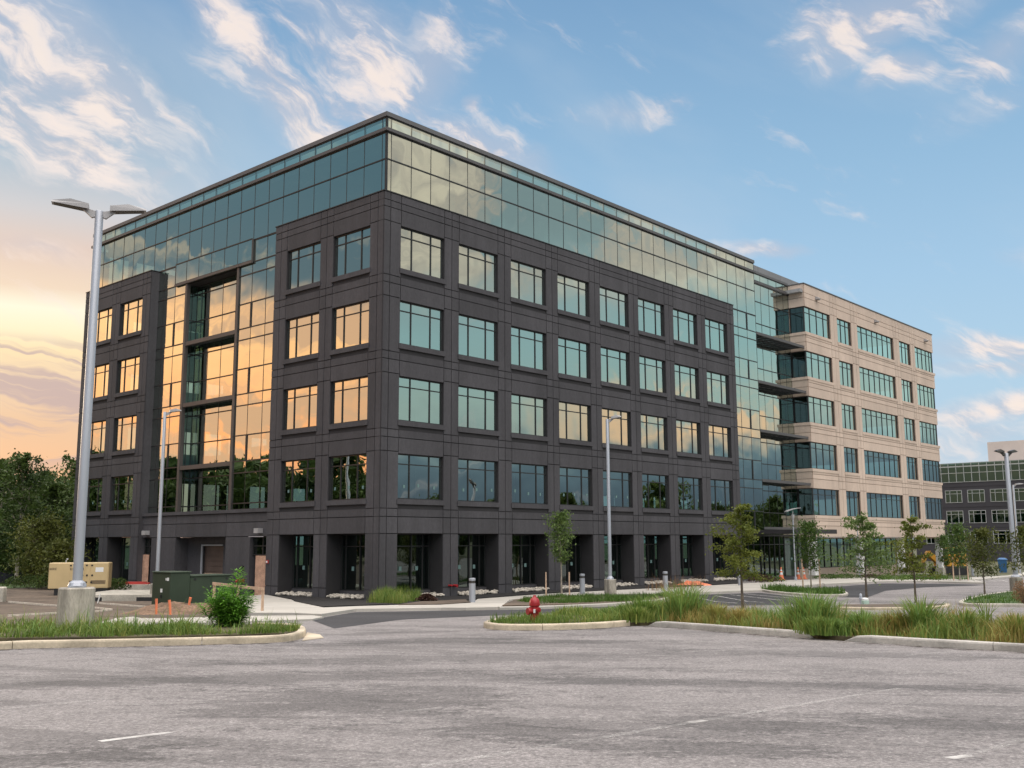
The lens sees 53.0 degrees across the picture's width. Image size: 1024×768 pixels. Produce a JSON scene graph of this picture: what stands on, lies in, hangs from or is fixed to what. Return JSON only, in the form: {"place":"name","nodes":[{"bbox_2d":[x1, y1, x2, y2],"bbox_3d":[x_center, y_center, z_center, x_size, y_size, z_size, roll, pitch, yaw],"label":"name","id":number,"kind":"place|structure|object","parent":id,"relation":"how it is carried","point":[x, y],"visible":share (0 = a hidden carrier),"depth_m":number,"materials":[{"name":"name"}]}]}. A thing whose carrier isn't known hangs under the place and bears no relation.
{"place":"outdoors","nodes":[
{"label":"outdoors","id":0,"kind":"place"},
{"bbox_2d":[0,583,41,587],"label":"lawn","id":1,"kind":"structure","parent":0,"point":[15,587],"depth_m":73.21,"materials":[{"name":"plant"}]},
{"bbox_2d":[0,448,57,583],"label":"forest tree","id":2,"kind":"object","parent":1,"relation":"on","point":[22,466],"visible":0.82,"depth_m":79.25,"materials":[{"name":"green plant"}]},
{"bbox_2d":[0,472,74,547],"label":"forest tree","id":3,"kind":"object","parent":1,"relation":"on","point":[57,495],"visible":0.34,"depth_m":86.95,"materials":[{"name":"green plant"}]},
{"bbox_2d":[0,587,208,625],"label":"dirt","id":4,"kind":"structure","parent":0,"point":[40,595],"depth_m":46.16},
{"bbox_2d":[0,506,86,587],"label":"tree","id":5,"kind":"object","parent":4,"relation":"on","point":[42,527],"visible":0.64,"depth_m":70.56,"materials":[{"name":"green plant"}]},
{"bbox_2d":[26,537,93,588],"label":"bright bush","id":6,"kind":"object","parent":4,"relation":"on","point":[57,548],"visible":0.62,"depth_m":68.66,"materials":[{"name":"green plant"}]},
{"bbox_2d":[48,559,111,594],"bbox_3d":[-25.634,11.492,60.953,3.320,2.240,1.350,2,-9,-13],"label":"generator","id":7,"kind":"object","parent":4,"relation":"on","point":[97,576],"visible":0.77,"depth_m":60.46,"materials":[{"name":"beige paint"}]},
{"bbox_2d":[150,408,180,594],"bbox_3d":[-18.494,6.515,54.766,1.160,10.510,0.660,4,-10,-25],"label":"parking lamp","id":8,"kind":"object","parent":4,"relation":"on","point":[165,414],"visible":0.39,"depth_m":54.71,"materials":[{"name":"metal"}]},
{"bbox_2d":[121,601,213,614],"bbox_3d":[-11.786,7.946,36.219,3.800,0.528,4.800,0,-9,0],"label":"dirt mound","id":9,"kind":"object","parent":4,"relation":"on","point":[162,607],"visible":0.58,"depth_m":34.99,"materials":[{"name":"soil"}]},
{"bbox_2d":[151,571,227,604],"bbox_3d":[-14.117,9.272,45.937,1.740,1.820,3.700,-8,-12,41],"label":"transformer","id":10,"kind":"object","parent":4,"relation":"on","point":[172,586],"visible":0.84,"depth_m":44.59,"materials":[{"name":"metal"}]},
{"bbox_2d":[189,574,232,603],"bbox_3d":[-13.925,9.235,46.162,1.500,1.320,2.140,-8,-12,41],"label":"switchgear","id":11,"kind":"object","parent":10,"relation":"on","point":[197,590],"visible":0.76,"depth_m":45.47,"materials":[{"name":"green metal"}]},
{"bbox_2d":[365,583,421,603],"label":"ornamental grass","id":12,"kind":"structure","parent":0,"point":[389,595],"depth_m":47.07,"materials":[{"name":"plant"}]},
{"bbox_2d":[313,601,693,627],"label":"road","id":13,"kind":"structure","parent":0,"point":[349,619],"depth_m":32.45,"materials":[{"name":"asphalt"}]},
{"bbox_2d":[0,577,1023,767],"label":"parking lot","id":14,"kind":"structure","parent":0,"point":[447,692],"depth_m":11.80,"materials":[{"name":"grey asphalt"}]},
{"bbox_2d":[95,590,151,600],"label":"loading slab","id":15,"kind":"structure","parent":14,"relation":"on","point":[126,595],"depth_m":53.49,"materials":[{"name":"concrete"}]},
{"bbox_2d":[0,614,302,640],"bbox_3d":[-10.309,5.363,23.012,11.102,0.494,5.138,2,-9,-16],"label":"island grass","id":16,"kind":"structure","parent":14,"relation":"on","point":[201,629],"depth_m":22.08,"materials":[{"name":"green plant"}]},
{"bbox_2d":[51,198,145,628],"bbox_3d":[-10.132,0.805,24.472,2.164,10.660,0.810,3,-9,-20],"label":"parking lamp","id":17,"kind":"object","parent":16,"relation":"on","point":[77,594],"visible":0.91,"depth_m":24.33,"materials":[{"name":"metal"}]},
{"bbox_2d":[0,603,297,637],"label":"arching grass","id":18,"kind":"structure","parent":16,"relation":"on","point":[81,619],"depth_m":22.28,"materials":[{"name":"plant"}]},
{"bbox_2d":[194,567,257,626],"bbox_3d":[-6.853,5.153,24.683,1.562,1.490,1.214,0,-9,0],"label":"bushy weed","id":19,"kind":"object","parent":16,"relation":"on","point":[234,611],"visible":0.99,"depth_m":24.50,"materials":[{"name":"green plant"}]},
{"bbox_2d":[0,623,305,649],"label":"kerb","id":20,"kind":"structure","parent":14,"relation":"on","point":[300,633],"depth_m":20.09,"materials":[{"name":"beige concrete"}]},
{"bbox_2d":[103,615,323,624],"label":"curb","id":21,"kind":"structure","parent":14,"relation":"on","point":[299,617],"depth_m":29.19,"materials":[{"name":"concrete"}]},
{"bbox_2d":[270,580,737,606],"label":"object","id":22,"kind":"object","parent":14,"relation":"on","point":[327,602],"visible":0.45,"depth_m":54.45,"materials":[{"name":"concrete"}]},
{"bbox_2d":[275,577,736,598],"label":"river stones","id":23,"kind":"object","parent":22,"relation":"on","point":[359,596],"visible":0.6,"depth_m":57.59,"materials":[{"name":"stone"}]},
{"bbox_2d":[495,613,610,623],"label":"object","id":24,"kind":"structure","parent":14,"relation":"on","point":[553,623],"depth_m":26.00,"materials":[{"name":"soil"}]},
{"bbox_2d":[488,604,624,623],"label":"island grass","id":25,"kind":"structure","parent":24,"relation":"on","point":[578,612],"depth_m":25.93,"materials":[{"name":"plant"}]},
{"bbox_2d":[484,619,629,629],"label":"kerb","id":26,"kind":"structure","parent":14,"relation":"on","point":[558,626],"depth_m":24.55,"materials":[{"name":"beige concrete"}]},
{"bbox_2d":[503,593,674,606],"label":"lawn island","id":27,"kind":"structure","parent":14,"relation":"on","point":[514,602],"depth_m":43.94,"materials":[{"name":"plant"}]},
{"bbox_2d":[518,591,669,603],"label":"lawn grass","id":28,"kind":"structure","parent":27,"relation":"on","point":[582,598],"depth_m":49.99,"materials":[{"name":"plant"}]},
{"bbox_2d":[604,415,620,594],"bbox_3d":[5.564,6.816,56.580,1.110,10.260,0.660,-2,-9,10],"label":"parking lamp","id":29,"kind":"object","parent":27,"relation":"on","point":[609,584],"visible":0.95,"depth_m":56.43,"materials":[{"name":"metal"}]},
{"bbox_2d":[648,621,812,637],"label":"kerb","id":30,"kind":"structure","parent":14,"relation":"on","point":[739,629],"depth_m":23.24,"materials":[{"name":"grey concrete"}]},
{"bbox_2d":[705,503,773,609],"bbox_3d":[7.504,5.762,34.141,2.210,3.605,2.361,0,-9,0],"label":"locust tree","id":31,"kind":"object","parent":14,"relation":"on","point":[735,541],"visible":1,"depth_m":33.90,"materials":[{"name":"green plant"}]},
{"bbox_2d":[766,588,842,593],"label":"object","id":32,"kind":"object","parent":14,"relation":"on","point":[809,591],"visible":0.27,"depth_m":57.82,"materials":[{"name":"plant"}]},
{"bbox_2d":[787,515,832,587],"bbox_3d":[18.239,10.351,63.191,2.685,4.595,2.625,3,-9,-18],"label":"young tree","id":33,"kind":"object","parent":32,"relation":"on","point":[807,529],"visible":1,"depth_m":63.04,"materials":[{"name":"green plant"}]},
{"bbox_2d":[630,620,985,640],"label":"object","id":34,"kind":"structure","parent":14,"relation":"on","point":[838,638],"depth_m":20.89,"materials":[{"name":"soil"}]},
{"bbox_2d":[644,580,725,621],"bbox_3d":[4.559,5.554,26.531,2.713,1.081,2.596,0,-9,0],"label":"weed clump","id":35,"kind":"object","parent":34,"relation":"on","point":[678,600],"visible":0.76,"depth_m":26.16,"materials":[{"name":"plant"}]},
{"bbox_2d":[602,599,1023,642],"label":"weeds","id":36,"kind":"object","parent":34,"relation":"on","point":[941,630],"visible":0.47,"depth_m":20.78,"materials":[{"name":"green plant"}]},
{"bbox_2d":[759,590,876,631],"bbox_3d":[6.511,4.851,22.165,2.791,0.949,2.498,0,-9,0],"label":"weed clump","id":37,"kind":"object","parent":34,"relation":"on","point":[809,607],"visible":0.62,"depth_m":22.11,"materials":[{"name":"plant"}]},
{"bbox_2d":[872,593,955,632],"bbox_3d":[8.328,4.645,20.906,1.875,0.898,1.643,0,-9,0],"label":"weed clump","id":38,"kind":"object","parent":34,"relation":"on","point":[923,611],"visible":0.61,"depth_m":20.76,"materials":[{"name":"plant"}]},
{"bbox_2d":[823,511,913,597],"bbox_3d":[17.055,8.260,49.218,4.117,4.302,3.571,-3,-9,16],"label":"locust tree","id":39,"kind":"object","parent":14,"relation":"on","point":[863,550],"visible":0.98,"depth_m":49.18,"materials":[{"name":"green plant"}]},
{"bbox_2d":[879,515,950,602],"bbox_3d":[18.284,7.884,46.303,3.058,3.931,3.115,0,-9,0],"label":"locust tree","id":40,"kind":"object","parent":14,"relation":"on","point":[913,546],"visible":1,"depth_m":46.26,"materials":[{"name":"green plant"}]},
{"bbox_2d":[845,635,1023,651],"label":"kerb","id":41,"kind":"structure","parent":14,"relation":"on","point":[968,644],"depth_m":18.91,"materials":[{"name":"grey concrete"}]},
{"bbox_2d":[956,525,1008,593],"bbox_3d":[25.393,9.505,55.232,2.642,3.756,2.514,7,-11,-39],"label":"young tree","id":42,"kind":"object","parent":14,"relation":"on","point":[982,534],"visible":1,"depth_m":55.10,"materials":[{"name":"green plant"}]},
{"bbox_2d":[963,591,1023,602],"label":"corner island","id":43,"kind":"structure","parent":14,"relation":"on","point":[996,594],"depth_m":48.02,"materials":[{"name":"plant"}]},
{"bbox_2d":[994,449,1022,590],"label":"parking lamp","id":44,"kind":"object","parent":43,"relation":"on","point":[1014,577],"visible":0.9,"depth_m":59.46,"materials":[{"name":"metal"}]},
{"bbox_2d":[0,0,1023,539],"label":"sky","id":45,"kind":"structure","parent":0,"point":[869,154],"materials":[{"name":"blue"}]},
{"bbox_2d":[240,576,981,616],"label":"pavement","id":46,"kind":"structure","parent":0,"point":[279,606],"depth_m":44.63,"materials":[{"name":"concrete"}]},
{"bbox_2d":[542,509,579,593],"bbox_3d":[2.656,9.226,55.977,2.012,4.740,2.327,-3,-9,17],"label":"young tree","id":47,"kind":"object","parent":46,"relation":"on","point":[561,518],"visible":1,"depth_m":56.05,"materials":[{"name":"green plant"}]},
{"bbox_2d":[936,521,976,579],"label":"young tree","id":48,"kind":"object","parent":46,"relation":"on","point":[956,530],"visible":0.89,"depth_m":74.94,"materials":[{"name":"green plant"}]},
{"bbox_2d":[691,593,810,605],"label":"stall pavement","id":49,"kind":"structure","parent":0,"point":[757,598],"depth_m":52.77,"materials":[{"name":"asphalt"}]},
{"bbox_2d":[831,583,974,597],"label":"drive pavement","id":50,"kind":"structure","parent":0,"point":[857,590],"depth_m":65.96,"materials":[{"name":"asphalt"}]},
{"bbox_2d":[913,543,1023,576],"bbox_3d":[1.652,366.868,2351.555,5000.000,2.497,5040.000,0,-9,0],"label":"ground","id":51,"kind":"structure","parent":0,"point":[1009,571],"depth_m":134.38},
{"bbox_2d":[71,111,944,599],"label":"office building","id":52,"kind":"structure","parent":51,"relation":"on","point":[387,349],"depth_m":65.43,"materials":[{"name":"grey"}]},
{"bbox_2d":[86,478,102,515],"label":"window","id":53,"kind":"structure","parent":52,"relation":"in","point":[94,497],"depth_m":72.79,"materials":[{"name":"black glass"}]},
{"bbox_2d":[90,420,105,458],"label":"window","id":54,"kind":"structure","parent":52,"relation":"in","point":[97,444],"depth_m":73.43,"materials":[{"name":"orange glass"}]},
{"bbox_2d":[93,364,108,401],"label":"window","id":55,"kind":"structure","parent":52,"relation":"in","point":[102,371],"depth_m":74.06,"materials":[{"name":"orange glass"}]},
{"bbox_2d":[107,475,132,514],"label":"window","id":56,"kind":"structure","parent":52,"relation":"in","point":[122,486],"depth_m":70.24,"materials":[{"name":"glass"}]},
{"bbox_2d":[111,415,136,455],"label":"window","id":57,"kind":"structure","parent":52,"relation":"in","point":[125,427],"depth_m":70.86,"materials":[{"name":"orange glass"}]},
{"bbox_2d":[114,356,139,397],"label":"window","id":58,"kind":"structure","parent":52,"relation":"in","point":[128,370],"depth_m":71.49,"materials":[{"name":"orange glass"}]},
{"bbox_2d":[117,298,142,339],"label":"window","id":59,"kind":"structure","parent":52,"relation":"in","point":[131,315],"depth_m":72.12,"materials":[{"name":"glass"}]},
{"bbox_2d":[204,546,223,573],"bbox_3d":[-18.510,11.556,63.976,2.340,2.900,0.140,-8,-12,41],"label":"rolling door","id":60,"kind":"structure","parent":52,"relation":"in","point":[213,554],"depth_m":64.13,"materials":[{"name":"metal"}]},
{"bbox_2d":[278,458,314,507],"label":"window","id":61,"kind":"structure","parent":52,"relation":"in","point":[298,481],"depth_m":57.17,"materials":[{"name":"glass"}]},
{"bbox_2d":[280,385,316,434],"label":"window","id":62,"kind":"structure","parent":52,"relation":"in","point":[300,413],"depth_m":57.81,"materials":[{"name":"glass"}]},
{"bbox_2d":[282,313,318,364],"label":"window","id":63,"kind":"structure","parent":52,"relation":"in","point":[302,332],"depth_m":58.44,"materials":[{"name":"glass"}]},
{"bbox_2d":[284,242,320,294],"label":"window","id":64,"kind":"structure","parent":52,"relation":"in","point":[304,263],"depth_m":59.06,"materials":[{"name":"glass"}]},
{"bbox_2d":[326,454,366,505],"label":"window","id":65,"kind":"structure","parent":52,"relation":"in","point":[348,472],"depth_m":54.36,"materials":[{"name":"glass"}]},
{"bbox_2d":[327,376,367,429],"bbox_3d":[-8.702,1.022,54.889,3.300,2.622,0.270,-8,-12,41],"label":"window","id":66,"kind":"structure","parent":52,"relation":"in","point":[349,397],"depth_m":54.98,"materials":[{"name":"glass"}]},
{"bbox_2d":[329,300,368,354],"bbox_3d":[-8.720,-3.029,55.516,3.300,2.622,0.270,-8,-12,41],"label":"window","id":67,"kind":"structure","parent":52,"relation":"in","point":[351,322],"depth_m":55.60,"materials":[{"name":"glass"}]},
{"bbox_2d":[331,227,370,282],"bbox_3d":[-8.739,-7.081,56.143,3.300,2.622,0.270,-8,-12,41],"label":"window","id":68,"kind":"structure","parent":52,"relation":"in","point":[352,250],"depth_m":56.25,"materials":[{"name":"glass"}]},
{"bbox_2d":[397,454,444,505],"bbox_3d":[-4.889,5.107,54.586,0.270,2.622,3.450,-8,-12,41],"label":"window","id":69,"kind":"structure","parent":52,"relation":"in","point":[419,477],"depth_m":54.66,"materials":[{"name":"glass"}]},
{"bbox_2d":[398,376,444,429],"bbox_3d":[-4.907,1.055,55.213,0.270,2.622,3.450,-8,-12,41],"label":"window","id":70,"kind":"structure","parent":52,"relation":"in","point":[420,401],"depth_m":55.28,"materials":[{"name":"glass"}]},
{"bbox_2d":[399,301,445,356],"bbox_3d":[-4.925,-2.996,55.840,0.270,2.622,3.450,-8,-12,41],"label":"window","id":71,"kind":"structure","parent":52,"relation":"in","point":[420,326],"depth_m":55.92,"materials":[{"name":"glass"}]},
{"bbox_2d":[400,227,445,284],"bbox_3d":[-4.943,-7.048,56.468,0.270,2.622,3.450,-8,-12,41],"label":"window","id":72,"kind":"structure","parent":52,"relation":"in","point":[421,254],"depth_m":56.55,"materials":[{"name":"glass"}]},
{"bbox_2d":[457,459,499,506],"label":"window","id":73,"kind":"structure","parent":52,"relation":"in","point":[477,479],"depth_m":57.93,"materials":[{"name":"glass"}]},
{"bbox_2d":[457,386,499,435],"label":"window","id":74,"kind":"structure","parent":52,"relation":"in","point":[477,408],"depth_m":58.57,"materials":[{"name":"glass"}]},
{"bbox_2d":[458,314,499,365],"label":"window","id":75,"kind":"structure","parent":52,"relation":"in","point":[477,337],"depth_m":59.21,"materials":[{"name":"glass"}]},
{"bbox_2d":[458,244,499,297],"bbox_3d":[-1.984,-6.554,59.747,0.270,2.622,3.450,-8,-12,41],"label":"window","id":76,"kind":"structure","parent":52,"relation":"in","point":[477,268],"depth_m":59.82,"materials":[{"name":"glass"}]},
{"bbox_2d":[510,260,547,310],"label":"window","id":77,"kind":"structure","parent":52,"relation":"in","point":[527,281],"depth_m":63.12,"materials":[{"name":"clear glass"}]},
{"bbox_2d":[511,326,547,374],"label":"window","id":78,"kind":"structure","parent":52,"relation":"in","point":[527,346],"depth_m":62.49,"materials":[{"name":"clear glass"}]},
{"bbox_2d":[511,394,548,441],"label":"window","id":79,"kind":"structure","parent":52,"relation":"in","point":[528,413],"depth_m":61.87,"materials":[{"name":"clear glass"}]},
{"bbox_2d":[511,463,549,508],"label":"window","id":80,"kind":"structure","parent":52,"relation":"in","point":[528,480],"depth_m":61.23,"materials":[{"name":"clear glass"}]},
{"bbox_2d":[557,274,590,321],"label":"window","id":81,"kind":"structure","parent":52,"relation":"in","point":[572,293],"depth_m":66.42,"materials":[{"name":"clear glass"}]},
{"bbox_2d":[558,337,591,382],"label":"window","id":82,"kind":"structure","parent":52,"relation":"in","point":[573,356],"depth_m":65.77,"materials":[{"name":"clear glass"}]},
{"bbox_2d":[559,401,592,445],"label":"window","id":83,"kind":"structure","parent":52,"relation":"in","point":[574,419],"depth_m":65.15,"materials":[{"name":"glass"}]},
{"bbox_2d":[559,467,593,510],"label":"window","id":84,"kind":"structure","parent":52,"relation":"in","point":[575,483],"depth_m":64.52,"materials":[{"name":"glass"}]},
{"bbox_2d":[600,287,630,331],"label":"window","id":85,"kind":"structure","parent":52,"relation":"in","point":[613,304],"depth_m":69.69,"materials":[{"name":"glass"}]},
{"bbox_2d":[601,347,631,390],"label":"window","id":86,"kind":"structure","parent":52,"relation":"in","point":[614,363],"depth_m":69.07,"materials":[{"name":"glass"}]},
{"bbox_2d":[602,408,632,450],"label":"window","id":87,"kind":"structure","parent":52,"relation":"in","point":[619,428],"depth_m":68.53,"materials":[{"name":"glass"}]},
{"bbox_2d":[603,470,634,511],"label":"window","id":88,"kind":"structure","parent":52,"relation":"in","point":[620,482],"depth_m":67.93,"materials":[{"name":"glass"}]},
{"bbox_2d":[638,298,665,340],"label":"window","id":89,"kind":"structure","parent":52,"relation":"in","point":[650,314],"depth_m":72.97,"materials":[{"name":"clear glass"}]},
{"bbox_2d":[639,356,667,396],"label":"window","id":90,"kind":"structure","parent":52,"relation":"in","point":[652,377],"depth_m":72.35,"materials":[{"name":"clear glass"}]},
{"bbox_2d":[641,414,669,454],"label":"window","id":91,"kind":"structure","parent":52,"relation":"in","point":[653,428],"depth_m":71.71,"materials":[{"name":"clear glass"}]},
{"bbox_2d":[642,474,670,512],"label":"window","id":92,"kind":"structure","parent":52,"relation":"in","point":[654,487],"depth_m":71.10,"materials":[{"name":"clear glass"}]},
{"bbox_2d":[673,309,698,348],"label":"window","id":93,"kind":"structure","parent":52,"relation":"in","point":[684,324],"depth_m":76.26,"materials":[{"name":"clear glass"}]},
{"bbox_2d":[675,364,700,402],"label":"window","id":94,"kind":"structure","parent":52,"relation":"in","point":[686,383],"depth_m":75.63,"materials":[{"name":"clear glass"}]},
{"bbox_2d":[676,420,702,457],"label":"window","id":95,"kind":"structure","parent":52,"relation":"in","point":[688,444],"depth_m":75.03,"materials":[{"name":"clear glass"}]},
{"bbox_2d":[678,477,704,513],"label":"window","id":96,"kind":"structure","parent":52,"relation":"in","point":[689,489],"depth_m":74.39,"materials":[{"name":"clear glass"}]},
{"bbox_2d":[705,318,728,356],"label":"window","id":97,"kind":"structure","parent":52,"relation":"in","point":[715,332],"depth_m":79.56,"materials":[{"name":"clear glass"}]},
{"bbox_2d":[707,371,730,408],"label":"window","id":98,"kind":"structure","parent":52,"relation":"in","point":[717,384],"depth_m":78.93,"materials":[{"name":"clear glass"}]},
{"bbox_2d":[709,425,732,461],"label":"window","id":99,"kind":"structure","parent":52,"relation":"in","point":[719,437],"depth_m":78.30,"materials":[{"name":"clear glass"}]},
{"bbox_2d":[710,479,732,514],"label":"window","id":100,"kind":"structure","parent":52,"relation":"in","point":[721,490],"depth_m":77.63,"materials":[{"name":"glass"}]},
{"bbox_2d":[802,306,831,342],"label":"window","id":101,"kind":"structure","parent":52,"relation":"in","point":[816,325],"depth_m":94.52,"materials":[{"name":"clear glass"}]},
{"bbox_2d":[805,351,834,385],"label":"window","id":102,"kind":"structure","parent":52,"relation":"in","point":[818,368],"depth_m":93.90,"materials":[{"name":"glass"}]},
{"bbox_2d":[807,396,836,429],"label":"window","id":103,"kind":"structure","parent":52,"relation":"in","point":[820,411],"depth_m":93.23,"materials":[{"name":"glass"}]},
{"bbox_2d":[809,442,838,473],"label":"window","id":104,"kind":"structure","parent":52,"relation":"in","point":[823,456],"depth_m":92.64,"materials":[{"name":"glass"}]},
{"bbox_2d":[811,488,841,518],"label":"window","id":105,"kind":"structure","parent":52,"relation":"in","point":[826,506],"depth_m":91.99,"materials":[{"name":"glass"}]},
{"bbox_2d":[857,326,894,362],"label":"window","id":106,"kind":"structure","parent":52,"relation":"in","point":[871,343],"depth_m":104.34,"materials":[{"name":"glass"}]},
{"bbox_2d":[859,367,897,401],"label":"window","id":107,"kind":"structure","parent":52,"relation":"in","point":[873,383],"depth_m":103.68,"materials":[{"name":"glass"}]},
{"bbox_2d":[862,408,899,440],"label":"window","id":108,"kind":"structure","parent":52,"relation":"in","point":[876,424],"depth_m":103.08,"materials":[{"name":"glass"}]},
{"bbox_2d":[864,450,902,480],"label":"window","id":109,"kind":"structure","parent":52,"relation":"in","point":[877,464],"depth_m":102.45,"materials":[{"name":"glass"}]},
{"bbox_2d":[866,493,904,520],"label":"window","id":110,"kind":"structure","parent":52,"relation":"in","point":[887,507],"depth_m":101.84,"materials":[{"name":"glass"}]},
{"bbox_2d":[916,440,1023,561],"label":"office building","id":111,"kind":"structure","parent":51,"relation":"on","point":[974,494],"depth_m":205.40,"materials":[{"name":"grey glass"}]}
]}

